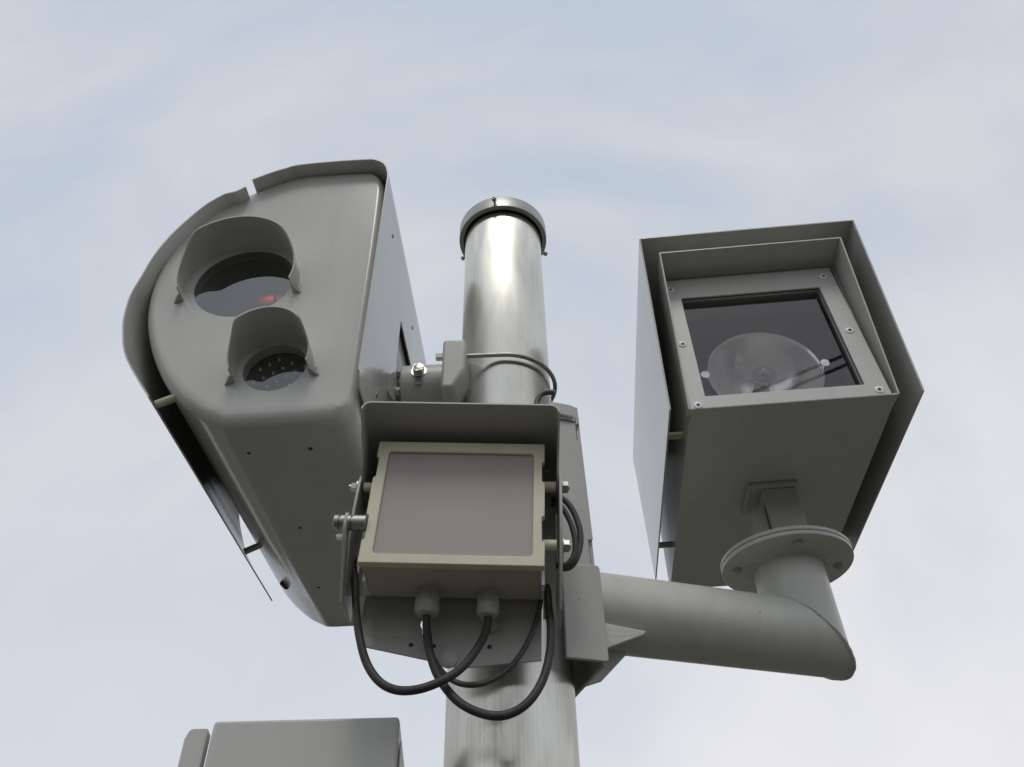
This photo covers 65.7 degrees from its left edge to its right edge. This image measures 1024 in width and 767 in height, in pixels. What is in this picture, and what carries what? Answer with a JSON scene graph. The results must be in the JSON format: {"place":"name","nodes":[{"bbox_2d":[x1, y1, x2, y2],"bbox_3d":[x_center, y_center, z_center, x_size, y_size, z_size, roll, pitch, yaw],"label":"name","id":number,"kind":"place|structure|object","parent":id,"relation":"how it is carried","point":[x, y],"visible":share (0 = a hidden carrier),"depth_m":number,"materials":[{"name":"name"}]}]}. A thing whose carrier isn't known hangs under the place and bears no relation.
{"place":"outdoors","nodes":[
{"label":"outdoors","id":0,"kind":"place"},
{"bbox_2d":[0,0,1023,766],"label":"sky","id":1,"kind":"structure","parent":0,"point":[133,620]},
{"label":"ground","id":2,"kind":"structure","parent":0,"visible":0},
{"bbox_2d":[443,196,579,766],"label":"steel pole","id":3,"kind":"object","parent":2,"relation":"on","point":[502,241],"visible":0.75,"depth_m":1.50,"materials":[{"name":"silver metal"}]},
{"bbox_2d":[178,717,403,766],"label":"equipment cabinet","id":4,"kind":"object","parent":3,"relation":"attached to","point":[363,742],"visible":1,"depth_m":1.04,"materials":[{"name":"grey metal"}]},
{"bbox_2d":[333,401,570,668],"bbox_3d":[-0.082,0.220,1.135,0.330,0.330,0.208,1,-43,1],"label":"radar sensor unit","id":5,"kind":"object","parent":3,"relation":"attached to","point":[448,525],"visible":0.97,"depth_m":1.12,"materials":[{"name":"beige plastic"}]},
{"bbox_2d":[351,558,491,695],"bbox_3d":[-0.134,0.307,1.074,0.214,0.244,0.052,-1,-42,0],"label":"cable","id":6,"kind":"object","parent":5,"relation":"attached to","point":[377,679],"visible":0.93,"depth_m":1.02,"materials":[{"name":"black rubber"}]},
{"bbox_2d":[431,600,542,687],"bbox_3d":[-0.034,0.337,1.091,0.168,0.171,0.029,3,-42,-5],"label":"cable","id":7,"kind":"object","parent":5,"relation":"attached to","point":[504,671],"visible":0.66,"depth_m":1.05,"materials":[{"name":"grey rubber"}]},
{"bbox_2d":[422,583,554,720],"bbox_3d":[-0.026,0.331,1.065,0.188,0.252,0.063,6,-43,-8],"label":"cable","id":8,"kind":"object","parent":5,"relation":"hanging from","point":[525,704],"visible":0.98,"depth_m":1.01,"materials":[{"name":"black rubber"}]},
{"bbox_2d":[551,501,577,568],"bbox_3d":[0.079,0.225,1.183,0.036,0.112,0.016,-1,-42,0],"label":"cable","id":9,"kind":"object","parent":5,"relation":"attached to","point":[571,559],"visible":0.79,"depth_m":1.17,"materials":[{"name":"grey rubber"}]},
{"bbox_2d":[550,495,583,571],"bbox_3d":[0.084,0.224,1.195,0.046,0.130,0.014,-1,-42,0],"label":"cable","id":10,"kind":"object","parent":5,"relation":"attached to","point":[574,514],"visible":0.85,"depth_m":1.19,"materials":[{"name":"grey rubber"}]},
{"bbox_2d":[388,340,556,402],"bbox_3d":[-0.085,0.011,1.582,0.349,0.186,0.226,-3,-42,2],"label":"pole clamp","id":11,"kind":"object","parent":3,"relation":"attached to","point":[447,380],"visible":0.72,"depth_m":1.54,"materials":[{"name":"grey metal"}]},
{"bbox_2d":[122,159,426,626],"bbox_3d":[-0.466,0.029,1.795,0.459,0.721,0.851,-3,-42,2],"label":"speed camera housing","id":12,"kind":"object","parent":11,"relation":"attached to","point":[271,338],"visible":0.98,"depth_m":1.51,"materials":[{"name":"grey paint"}]},
{"bbox_2d":[534,389,554,403],"bbox_3d":[0.058,0.031,1.400,0.040,0.053,0.010,-1,-42,0],"label":"cable","id":13,"kind":"object","parent":3,"relation":"attached to","point":[539,396],"visible":0.83,"depth_m":1.41,"materials":[{"name":"grey rubber"}]},
{"bbox_2d":[552,402,855,697],"bbox_3d":[0.265,0.320,1.419,0.775,0.489,0.242,11,-43,-13],"label":"support arm","id":14,"kind":"object","parent":3,"relation":"attached to","point":[775,609],"visible":0.82,"depth_m":1.32},
{"bbox_2d":[633,220,924,586],"bbox_3d":[0.526,0.148,1.731,0.440,0.590,0.756,-4,-42,3],"label":"flash lamp unit","id":15,"kind":"object","parent":14,"relation":"on","point":[778,386],"visible":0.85,"depth_m":1.61,"materials":[{"name":"grey paint"}]},
{"bbox_2d":[666,268,891,408],"bbox_3d":[0.488,-0.093,1.524,0.350,0.362,0.031,-4,-42,3],"label":"window frame","id":16,"kind":"structure","parent":15,"relation":"in","point":[872,382],"depth_m":1.53,"materials":[{"name":"grey paint"}]}
]}

